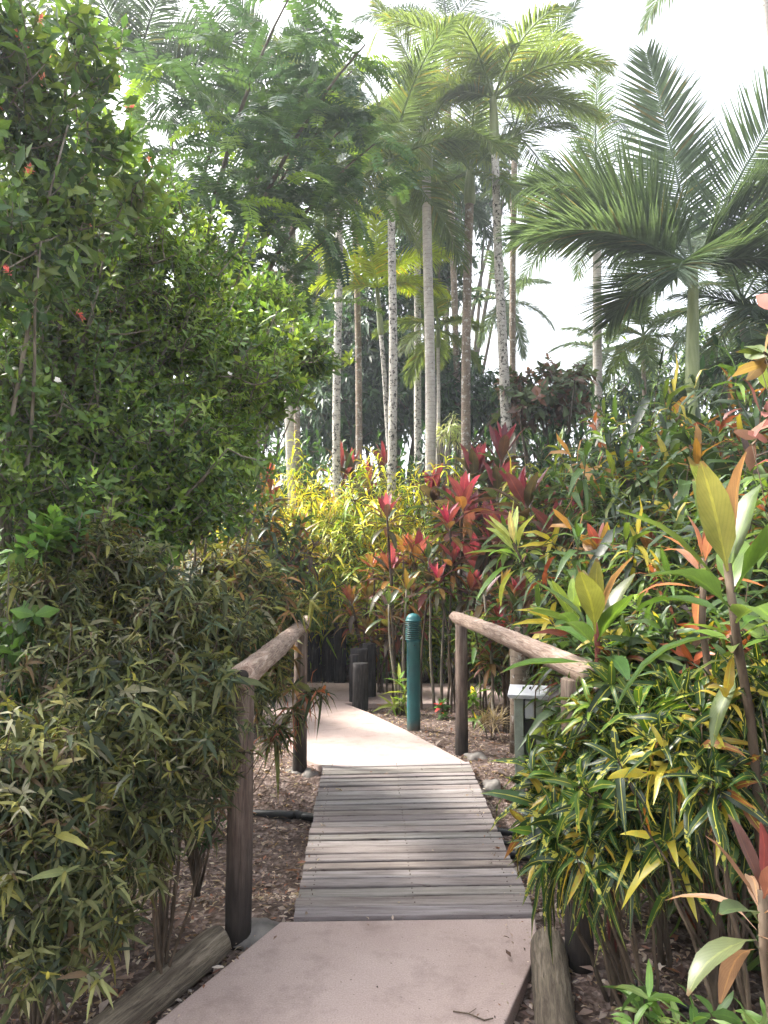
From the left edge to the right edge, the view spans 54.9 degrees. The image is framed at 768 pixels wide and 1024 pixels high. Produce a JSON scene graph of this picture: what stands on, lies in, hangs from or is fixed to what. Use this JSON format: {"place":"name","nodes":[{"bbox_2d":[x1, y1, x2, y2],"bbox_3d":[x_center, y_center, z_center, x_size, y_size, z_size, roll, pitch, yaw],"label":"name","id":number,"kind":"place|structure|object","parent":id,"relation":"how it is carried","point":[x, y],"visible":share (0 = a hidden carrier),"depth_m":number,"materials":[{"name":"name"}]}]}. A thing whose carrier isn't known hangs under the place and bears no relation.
{"place":"outdoors","nodes":[
{"label":"outdoors","id":0,"kind":"place"},
{"bbox_2d":[156,919,535,1023],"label":"path","id":1,"kind":"structure","parent":0,"point":[338,972],"depth_m":2.76,"materials":[{"name":"pink concrete"}]},
{"bbox_2d":[260,685,463,771],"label":"path","id":2,"kind":"structure","parent":0,"point":[347,734],"depth_m":6.66,"materials":[{"name":"pink concrete"}]},
{"bbox_2d":[0,659,765,1023],"bbox_3d":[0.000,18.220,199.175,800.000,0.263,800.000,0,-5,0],"label":"ground","id":3,"kind":"structure","parent":0,"point":[592,995],"depth_m":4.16,"materials":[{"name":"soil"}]},
{"bbox_2d":[0,503,100,734],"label":"shrub","id":4,"kind":"object","parent":3,"relation":"on","point":[56,534],"visible":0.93,"depth_m":2.65,"materials":[{"name":"green plant"}]},
{"bbox_2d":[0,0,180,688],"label":"shrub","id":5,"kind":"object","parent":3,"relation":"on","point":[46,201],"visible":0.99,"depth_m":3.15,"materials":[{"name":"green plant"}]},
{"bbox_2d":[0,698,186,1023],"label":"shrub","id":6,"kind":"object","parent":3,"relation":"on","point":[38,860],"visible":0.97,"depth_m":2.02,"materials":[{"name":"green plant"}]},
{"bbox_2d":[0,504,205,1023],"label":"shrub","id":7,"kind":"object","parent":3,"relation":"on","point":[95,683],"visible":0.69,"depth_m":2.48,"materials":[{"name":"green plant"}]},
{"bbox_2d":[0,617,232,922],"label":"shrub","id":8,"kind":"object","parent":3,"relation":"on","point":[16,698],"visible":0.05,"depth_m":3.10,"materials":[{"name":"green plant"}]},
{"bbox_2d":[0,0,285,539],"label":"palm tree","id":9,"kind":"object","parent":3,"relation":"on","point":[156,40],"visible":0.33,"depth_m":10.75,"materials":[{"name":"plant"}]},
{"bbox_2d":[32,523,271,973],"bbox_3d":[-0.869,0.956,2.876,0.787,1.834,1.103,4,-6,-39],"label":"shrub","id":10,"kind":"object","parent":3,"relation":"on","point":[196,706],"visible":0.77,"depth_m":2.72,"materials":[{"name":"green plant"}]},
{"bbox_2d":[87,925,230,1023],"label":"edging log","id":11,"kind":"object","parent":3,"relation":"on","point":[196,959],"visible":0.97,"depth_m":2.67,"materials":[{"name":"wood"}]},
{"bbox_2d":[0,138,331,737],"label":"shrub","id":12,"kind":"object","parent":3,"relation":"on","point":[172,467],"visible":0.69,"depth_m":3.74,"materials":[{"name":"green plant"}]},
{"bbox_2d":[110,582,284,896],"bbox_3d":[-0.998,1.157,3.837,1.217,1.593,0.855,-3,-5,29],"label":"shrub","id":13,"kind":"object","parent":3,"relation":"on","point":[195,862],"visible":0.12,"depth_m":3.74,"materials":[{"name":"green plant"}]},
{"bbox_2d":[51,0,439,541],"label":"feathery tree","id":14,"kind":"object","parent":3,"relation":"on","point":[270,207],"visible":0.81,"depth_m":7.37,"materials":[{"name":"green plant"}]},
{"bbox_2d":[170,519,322,808],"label":"shrub","id":15,"kind":"object","parent":3,"relation":"on","point":[275,602],"visible":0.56,"depth_m":5.02,"materials":[{"name":"green plant"}]},
{"bbox_2d":[170,261,355,591],"bbox_3d":[-0.926,0.093,5.178,1.482,3.940,1.374,0,-5,0],"label":"shrub","id":16,"kind":"object","parent":3,"relation":"on","point":[263,310],"visible":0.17,"depth_m":5.12,"materials":[{"name":"green plant"}]},
{"bbox_2d":[225,616,309,949],"bbox_3d":[-0.602,1.452,4.319,0.188,1.521,3.217,0,-5,-1],"label":"handrail","id":17,"kind":"object","parent":3,"relation":"on","point":[259,663],"visible":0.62,"depth_m":3.13,"materials":[{"name":"wood"}]},
{"bbox_2d":[211,486,341,658],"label":"croton bush","id":18,"kind":"object","parent":3,"relation":"on","point":[301,572],"visible":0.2,"depth_m":9.49,"materials":[{"name":"green plant"}]},
{"bbox_2d":[161,0,393,514],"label":"palm tree","id":19,"kind":"object","parent":3,"relation":"on","point":[290,428],"visible":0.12,"depth_m":13.28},
{"bbox_2d":[250,464,320,588],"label":"cordyline","id":20,"kind":"object","parent":3,"relation":"on","point":[276,488],"visible":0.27,"depth_m":10.38,"materials":[{"name":"green plant"}]},
{"bbox_2d":[254,430,332,655],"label":"croton bush","id":21,"kind":"object","parent":3,"relation":"on","point":[287,508],"visible":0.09,"depth_m":12.43,"materials":[{"name":"yellow plant"}]},
{"bbox_2d":[253,668,337,798],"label":"shrub","id":22,"kind":"object","parent":3,"relation":"on","point":[278,738],"visible":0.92,"depth_m":5.12,"materials":[{"name":"green plant"}]},
{"bbox_2d":[252,228,382,503],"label":"tree","id":23,"kind":"object","parent":3,"relation":"on","point":[318,273],"visible":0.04,"depth_m":19.06,"materials":[{"name":"green plant"}]},
{"bbox_2d":[271,470,367,665],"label":"croton bush","id":24,"kind":"object","parent":3,"relation":"on","point":[313,512],"visible":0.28,"depth_m":11.11,"materials":[{"name":"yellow plant"}]},
{"bbox_2d":[277,503,372,676],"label":"dracaena bush","id":25,"kind":"object","parent":3,"relation":"on","point":[313,628],"visible":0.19,"depth_m":10.92,"materials":[{"name":"yellow plant"}]},
{"bbox_2d":[225,34,451,519],"bbox_3d":[-0.804,-2.742,12.201,4.012,10.689,4.012,0,-5,0],"label":"palm tree","id":26,"kind":"object","parent":3,"relation":"on","point":[336,466],"visible":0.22,"depth_m":12.45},
{"bbox_2d":[298,453,402,674],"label":"croton bush","id":27,"kind":"object","parent":3,"relation":"on","point":[346,506],"visible":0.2,"depth_m":11.36,"materials":[{"name":"yellow plant"}]},
{"bbox_2d":[246,31,460,506],"bbox_3d":[-0.517,-3.940,14.809,4.461,13.511,3.699,0,-5,0],"label":"palm tree","id":28,"kind":"object","parent":3,"relation":"on","point":[358,363],"visible":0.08,"depth_m":14.78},
{"bbox_2d":[311,492,399,660],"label":"croton bush","id":29,"kind":"object","parent":3,"relation":"on","point":[356,580],"visible":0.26,"depth_m":10.81,"materials":[{"name":"yellow plant"}]},
{"bbox_2d":[329,580,401,673],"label":"cordyline","id":30,"kind":"object","parent":3,"relation":"on","point":[351,596],"visible":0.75,"depth_m":9.61,"materials":[{"name":"red plant"}]},
{"bbox_2d":[312,447,425,679],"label":"croton bush","id":31,"kind":"object","parent":3,"relation":"on","point":[361,531],"visible":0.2,"depth_m":11.04,"materials":[{"name":"yellow plant"}]},
{"bbox_2d":[297,200,453,449],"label":"palm tree","id":32,"kind":"object","parent":3,"relation":"on","point":[375,266],"visible":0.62,"depth_m":13.92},
{"bbox_2d":[349,552,421,692],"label":"cordyline","id":33,"kind":"object","parent":3,"relation":"on","point":[367,622],"visible":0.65,"depth_m":9.39,"materials":[{"name":"red plant"}]},
{"bbox_2d":[357,493,439,697],"bbox_3d":[0.150,1.115,9.209,1.110,2.676,0.902,3,-6,-31],"label":"cordyline","id":34,"kind":"object","parent":3,"relation":"on","point":[390,561],"visible":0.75,"depth_m":9.12,"materials":[{"name":"red plant"}]},
{"bbox_2d":[281,212,531,512],"bbox_3d":[0.628,-2.478,18.602,6.336,11.257,3.912,0,-5,0],"label":"tree","id":35,"kind":"object","parent":3,"relation":"on","point":[484,403],"visible":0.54,"depth_m":17.84,"materials":[{"name":"green plant"}]},
{"bbox_2d":[293,11,523,673],"bbox_3d":[0.300,-2.583,11.847,3.913,10.314,4.451,0,-5,0],"label":"palm tree","id":36,"kind":"object","parent":3,"relation":"on","point":[417,148],"visible":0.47,"depth_m":11.87,"materials":[{"name":"plant"}]},
{"bbox_2d":[371,532,447,693],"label":"cordyline","id":37,"kind":"object","parent":3,"relation":"on","point":[402,541],"visible":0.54,"depth_m":9.31,"materials":[{"name":"red plant"}]},
{"bbox_2d":[405,613,421,730],"bbox_3d":[0.293,1.626,7.335,0.163,1.234,0.163,0,-5,0],"label":"bollard light","id":38,"kind":"object","parent":3,"relation":"on","point":[413,630],"visible":0.97,"depth_m":7.29,"materials":[{"name":"teal paint"}]},
{"bbox_2d":[294,762,534,921],"bbox_3d":[0.096,1.954,4.540,1.157,0.177,2.674,0,-5,0],"label":"footbridge","id":39,"kind":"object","parent":3,"relation":"on","point":[379,841],"visible":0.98,"depth_m":3.98,"materials":[{"name":"wood"}]},
{"bbox_2d":[319,60,522,510],"bbox_3d":[0.633,-3.388,15.865,4.368,12.583,4.594,0,-5,0],"label":"palm tree","id":40,"kind":"object","parent":3,"relation":"on","point":[417,406],"visible":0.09,"depth_m":15.93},
{"bbox_2d":[391,560,453,709],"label":"cordyline","id":41,"kind":"object","parent":3,"relation":"on","point":[422,598],"visible":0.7,"depth_m":8.57,"materials":[{"name":"red plant"}]},
{"bbox_2d":[371,280,484,470],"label":"palm tree","id":42,"kind":"object","parent":3,"relation":"on","point":[413,363],"visible":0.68,"depth_m":14.81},
{"bbox_2d":[348,0,516,460],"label":"palm tree","id":43,"kind":"object","parent":3,"relation":"on","point":[453,273],"visible":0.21,"depth_m":18.66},
{"bbox_2d":[384,453,482,678],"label":"croton bush","id":44,"kind":"object","parent":3,"relation":"on","point":[429,534],"visible":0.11,"depth_m":10.94,"materials":[{"name":"green plant"}]},
{"bbox_2d":[342,0,525,664],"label":"palm tree","id":45,"kind":"object","parent":3,"relation":"on","point":[425,224],"visible":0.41,"depth_m":12.71,"materials":[{"name":"plant"}]},
{"bbox_2d":[345,109,523,522],"bbox_3d":[1.558,-4.958,24.423,6.503,17.150,3.367,0,-5,0],"label":"tree","id":46,"kind":"object","parent":3,"relation":"on","point":[489,207],"visible":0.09,"depth_m":24.66,"materials":[{"name":"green plant"}]},
{"bbox_2d":[388,531,481,682],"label":"dracaena bush","id":47,"kind":"object","parent":3,"relation":"on","point":[436,645],"visible":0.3,"depth_m":10.32,"materials":[{"name":"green plant"}]},
{"bbox_2d":[402,442,500,678],"bbox_3d":[1.057,0.745,10.986,1.647,3.763,2.117,-1,-5,7],"label":"cordyline","id":48,"kind":"object","parent":3,"relation":"on","point":[472,463],"visible":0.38,"depth_m":11.04,"materials":[{"name":"red plant"}]},
{"bbox_2d":[419,538,494,713],"bbox_3d":[0.796,1.318,8.331,0.876,2.061,0.754,1,-5,-8],"label":"cordyline","id":49,"kind":"object","parent":3,"relation":"on","point":[472,583],"visible":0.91,"depth_m":8.28,"materials":[{"name":"red plant"}]},
{"bbox_2d":[421,460,513,683],"bbox_3d":[1.346,0.875,10.573,1.647,3.419,2.117,-1,-5,7],"label":"cordyline","id":50,"kind":"object","parent":3,"relation":"on","point":[495,479],"visible":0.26,"depth_m":10.59,"materials":[{"name":"red plant"}]},
{"bbox_2d":[420,471,516,707],"bbox_3d":[0.986,0.950,8.680,1.240,2.918,1.067,2,-5,-20],"label":"cordyline","id":51,"kind":"object","parent":3,"relation":"on","point":[463,489],"visible":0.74,"depth_m":8.65,"materials":[{"name":"red plant"}]},
{"bbox_2d":[367,46,581,470],"bbox_3d":[1.520,-2.687,13.368,3.812,10.778,3.766,0,-5,0],"label":"palm tree","id":52,"kind":"object","parent":3,"relation":"on","point":[511,190],"visible":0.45,"depth_m":13.28,"materials":[{"name":"plant"}]},
{"bbox_2d":[446,421,530,556],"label":"cordyline","id":53,"kind":"object","parent":3,"relation":"on","point":[503,440],"visible":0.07,"depth_m":11.10,"materials":[{"name":"red plant"}]},
{"bbox_2d":[375,0,621,471],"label":"palm tree","id":54,"kind":"object","parent":3,"relation":"on","point":[518,94],"visible":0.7,"depth_m":12.69,"materials":[{"name":"plant"}]},
{"bbox_2d":[472,576,527,732],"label":"cordyline","id":55,"kind":"object","parent":3,"relation":"on","point":[498,611],"visible":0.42,"depth_m":7.27,"materials":[{"name":"red plant"}]},
{"bbox_2d":[457,250,554,363],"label":"palm tree","id":56,"kind":"object","parent":3,"relation":"on","point":[520,329],"visible":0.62,"depth_m":21.63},
{"bbox_2d":[477,587,540,753],"bbox_3d":[1.167,1.400,6.516,0.684,1.490,0.742,2,-5,-22],"label":"palm stump","id":57,"kind":"object","parent":3,"relation":"on","point":[518,676],"visible":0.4,"depth_m":6.45,"materials":[{"name":"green plant"}]},
{"bbox_2d":[465,501,555,606],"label":"cordyline","id":58,"kind":"object","parent":3,"relation":"on","point":[502,533],"visible":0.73,"depth_m":6.27,"materials":[{"name":"green plant"}]},
{"bbox_2d":[449,611,593,973],"bbox_3d":[0.686,1.465,4.608,0.220,1.544,3.759,0,-5,-2],"label":"handrail","id":59,"kind":"object","parent":3,"relation":"on","point":[576,951],"visible":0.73,"depth_m":3.71,"materials":[{"name":"wood"}]},
{"bbox_2d":[508,684,550,791],"bbox_3d":[1.056,1.687,5.329,0.300,0.840,0.239,-1,-5,14],"label":"garden box","id":60,"kind":"object","parent":3,"relation":"on","point":[522,700],"visible":0.52,"depth_m":5.31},
{"bbox_2d":[432,0,629,455],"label":"palm tree","id":61,"kind":"object","parent":3,"relation":"on","point":[512,326],"visible":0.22,"depth_m":16.91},
{"bbox_2d":[474,466,613,606],"bbox_3d":[1.884,0.891,7.141,1.907,2.788,1.731,0,-5,-3],"label":"cordyline","id":62,"kind":"object","parent":3,"relation":"on","point":[521,490],"visible":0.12,"depth_m":7.44,"materials":[{"name":"red plant"}]},
{"bbox_2d":[490,352,600,486],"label":"tree","id":63,"kind":"object","parent":3,"relation":"on","point":[542,401],"visible":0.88,"depth_m":12.53,"materials":[{"name":"green plant"}]},
{"bbox_2d":[530,926,575,1023],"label":"edging log","id":64,"kind":"object","parent":3,"relation":"on","point":[553,1001],"visible":0.94,"depth_m":2.63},
{"bbox_2d":[480,693,630,1006],"bbox_3d":[0.687,1.245,2.610,0.680,1.241,0.659,0,-5,0],"label":"croton bush","id":65,"kind":"object","parent":3,"relation":"on","point":[538,800],"visible":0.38,"depth_m":2.61,"materials":[{"name":"green plant"}]},
{"bbox_2d":[507,500,616,587],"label":"cordyline","id":66,"kind":"object","parent":3,"relation":"on","point":[543,517],"visible":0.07,"depth_m":6.22,"materials":[{"name":"red plant"}]},
{"bbox_2d":[491,428,635,699],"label":"croton bush","id":67,"kind":"object","parent":3,"relation":"on","point":[538,490],"visible":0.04,"depth_m":7.60,"materials":[{"name":"green plant"}]},
{"bbox_2d":[485,474,644,733],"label":"croton bush","id":68,"kind":"object","parent":3,"relation":"on","point":[538,562],"visible":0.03,"depth_m":5.75,"materials":[{"name":"green plant"}]},
{"bbox_2d":[526,384,613,487],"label":"leafy shrub","id":69,"kind":"object","parent":3,"relation":"on","point":[552,436],"visible":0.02,"depth_m":12.04,"materials":[{"name":"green plant"}]},
{"bbox_2d":[516,535,644,775],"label":"croton bush","id":70,"kind":"object","parent":3,"relation":"on","point":[533,731],"visible":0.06,"depth_m":5.03,"materials":[{"name":"green plant"}]},
{"bbox_2d":[517,393,649,568],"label":"croton bush","id":71,"kind":"object","parent":3,"relation":"on","point":[614,413],"visible":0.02,"depth_m":8.26,"materials":[{"name":"green plant"}]},
{"bbox_2d":[499,556,669,951],"bbox_3d":[0.816,1.033,2.787,0.600,1.727,0.633,-4,-6,38],"label":"cordyline","id":72,"kind":"object","parent":3,"relation":"on","point":[602,608],"visible":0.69,"depth_m":2.78,"materials":[{"name":"green plant"}]},
{"bbox_2d":[528,575,650,889],"bbox_3d":[1.315,1.269,4.171,0.940,1.820,0.992,3,-6,-34],"label":"cordyline","id":73,"kind":"object","parent":3,"relation":"on","point":[569,614],"visible":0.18,"depth_m":4.26,"materials":[{"name":"green plant"}]},
{"bbox_2d":[475,69,709,457],"bbox_3d":[4.636,-3.216,15.661,5.044,12.210,5.240,-4,-6,37],"label":"palm tree","id":74,"kind":"object","parent":3,"relation":"on","point":[597,354],"visible":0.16,"depth_m":15.76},
{"bbox_2d":[518,820,675,1023],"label":"croton bush","id":75,"kind":"object","parent":3,"relation":"on","point":[598,869],"visible":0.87,"depth_m":2.29,"materials":[{"name":"green plant"}]},
{"bbox_2d":[545,319,669,454],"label":"palm tree","id":76,"kind":"object","parent":3,"relation":"on","point":[633,369],"visible":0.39,"depth_m":18.17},
{"bbox_2d":[546,623,677,969],"bbox_3d":[0.913,1.145,2.740,0.453,1.458,0.721,-4,-6,38],"label":"croton bush","id":77,"kind":"object","parent":3,"relation":"on","point":[605,679],"visible":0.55,"depth_m":2.67,"materials":[{"name":"green plant"}]},
{"bbox_2d":[520,413,710,629],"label":"croton bush","id":78,"kind":"object","parent":3,"relation":"on","point":[620,462],"visible":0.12,"depth_m":6.08,"materials":[{"name":"green plant"}]},
{"bbox_2d":[513,486,717,732],"bbox_3d":[1.677,1.068,4.886,1.665,2.466,1.554,0,-5,-3],"label":"croton bush","id":79,"kind":"object","parent":3,"relation":"on","point":[578,530],"visible":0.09,"depth_m":4.87,"materials":[{"name":"green plant"}]},
{"bbox_2d":[494,35,767,435],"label":"palm tree","id":80,"kind":"object","parent":3,"relation":"on","point":[649,227],"visible":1,"depth_m":9.40,"materials":[{"name":"plant"}]},
{"bbox_2d":[536,547,727,886],"bbox_3d":[1.409,1.143,3.849,1.104,1.926,0.913,1,-5,-8],"label":"croton bush","id":81,"kind":"object","parent":3,"relation":"on","point":[665,565],"depth_m":3.86,"materials":[{"name":"green plant"}]},
{"bbox_2d":[516,314,767,462],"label":"tree","id":82,"kind":"object","parent":3,"relation":"on","point":[622,394],"visible":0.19,"depth_m":19.89,"materials":[{"name":"green plant"}]},
{"bbox_2d":[575,281,708,455],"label":"palm tree","id":83,"kind":"object","parent":3,"relation":"on","point":[634,347],"visible":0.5,"depth_m":15.69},
{"bbox_2d":[540,650,745,1023],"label":"croton bush","id":84,"kind":"object","parent":3,"relation":"on","point":[586,798],"visible":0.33,"depth_m":2.35,"materials":[{"name":"green plant"}]},
{"bbox_2d":[545,406,763,685],"bbox_3d":[2.414,0.671,5.833,2.131,3.091,1.943,1,-5,-14],"label":"croton bush","id":85,"kind":"object","parent":3,"relation":"on","point":[720,424],"visible":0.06,"depth_m":5.77,"materials":[{"name":"green plant"}]},
{"bbox_2d":[582,394,745,509],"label":"croton bush","id":86,"kind":"object","parent":3,"relation":"on","point":[597,435],"visible":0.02,"depth_m":7.97,"materials":[{"name":"green plant"}]},
{"bbox_2d":[576,599,767,996],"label":"croton bush","id":87,"kind":"object","parent":3,"relation":"on","point":[687,653],"visible":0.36,"depth_m":2.73,"materials":[{"name":"green plant"}]},
{"bbox_2d":[601,959,742,1023],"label":"plant","id":88,"kind":"object","parent":3,"relation":"on","point":[722,1012],"visible":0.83,"depth_m":1.91,"materials":[{"name":"green plant"}]},
{"bbox_2d":[579,643,767,1023],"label":"croton bush","id":89,"kind":"object","parent":3,"relation":"on","point":[688,764],"visible":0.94,"depth_m":2.00,"materials":[{"name":"green plant"}]},
{"bbox_2d":[580,480,767,645],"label":"croton bush","id":90,"kind":"object","parent":3,"relation":"on","point":[634,565],"visible":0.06,"depth_m":4.26,"materials":[{"name":"green plant"}]},
{"bbox_2d":[609,452,767,858],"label":"cordyline","id":91,"kind":"object","parent":3,"relation":"on","point":[725,516],"visible":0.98,"depth_m":1.97,"materials":[{"name":"green plant"}]},
{"bbox_2d":[616,400,767,620],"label":"croton bush","id":92,"kind":"object","parent":3,"relation":"on","point":[709,455],"visible":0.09,"depth_m":5.20,"materials":[{"name":"green plant"}]},
{"bbox_2d":[621,705,767,950],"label":"croton bush","id":93,"kind":"object","parent":3,"relation":"on","point":[676,851],"visible":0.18,"depth_m":2.13,"materials":[{"name":"green plant"}]},
{"bbox_2d":[621,348,767,499],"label":"croton bush","id":94,"kind":"object","parent":3,"relation":"on","point":[637,420],"visible":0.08,"depth_m":7.02,"materials":[{"name":"green plant"}]},
{"bbox_2d":[632,471,767,681],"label":"croton bush","id":95,"kind":"object","parent":3,"relation":"on","point":[749,593],"visible":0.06,"depth_m":4.08,"materials":[{"name":"green plant"}]},
{"bbox_2d":[635,516,767,1023],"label":"cordyline","id":96,"kind":"object","parent":3,"relation":"on","point":[699,611],"visible":0.44,"depth_m":2.46,"materials":[{"name":"green plant"}]},
{"bbox_2d":[639,228,767,409],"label":"palm tree","id":97,"kind":"object","parent":3,"relation":"on","point":[732,281],"visible":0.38,"depth_m":12.30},
{"bbox_2d":[641,459,767,625],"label":"croton bush","id":98,"kind":"object","parent":3,"relation":"on","point":[763,560],"visible":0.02,"depth_m":4.30,"materials":[{"name":"green plant"}]},
{"bbox_2d":[660,254,767,427],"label":"palm tree","id":99,"kind":"object","parent":3,"relation":"on","point":[755,310],"visible":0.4,"depth_m":10.36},
{"bbox_2d":[665,814,767,1018],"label":"cordyline","id":100,"kind":"object","parent":3,"relation":"on","point":[726,953],"visible":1,"depth_m":1.55,"materials":[{"name":"green plant"}]},
{"bbox_2d":[668,725,766,973],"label":"croton bush","id":101,"kind":"object","parent":3,"relation":"on","point":[752,964],"visible":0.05,"depth_m":2.81,"materials":[{"name":"green plant"}]},
{"bbox_2d":[668,333,767,564],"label":"croton bush","id":102,"kind":"object","parent":3,"relation":"on","point":[731,371],"visible":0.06,"depth_m":6.48,"materials":[{"name":"green plant"}]},
{"bbox_2d":[675,621,767,855],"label":"cordyline","id":103,"kind":"object","parent":3,"relation":"on","point":[719,707],"visible":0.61,"depth_m":2.00,"materials":[{"name":"green plant"}]},
{"bbox_2d":[732,324,767,391],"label":"shrub","id":104,"kind":"object","parent":3,"relation":"on","point":[757,368],"visible":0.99,"depth_m":1.88,"materials":[{"name":"yellow plant"}]},
{"bbox_2d":[734,293,767,505],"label":"shrub","id":105,"kind":"object","parent":3,"relation":"on","point":[754,433],"visible":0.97,"depth_m":2.06,"materials":[{"name":"leaf"},{"name":"woody stem"}]},
{"bbox_2d":[0,0,767,505],"label":"sky","id":106,"kind":"structure","parent":0,"point":[726,38],"materials":[{"name":"white"}]},
{"bbox_2d":[307,683,546,708],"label":"path","id":107,"kind":"structure","parent":0,"point":[340,691],"depth_m":9.23,"materials":[{"name":"brown concrete"}]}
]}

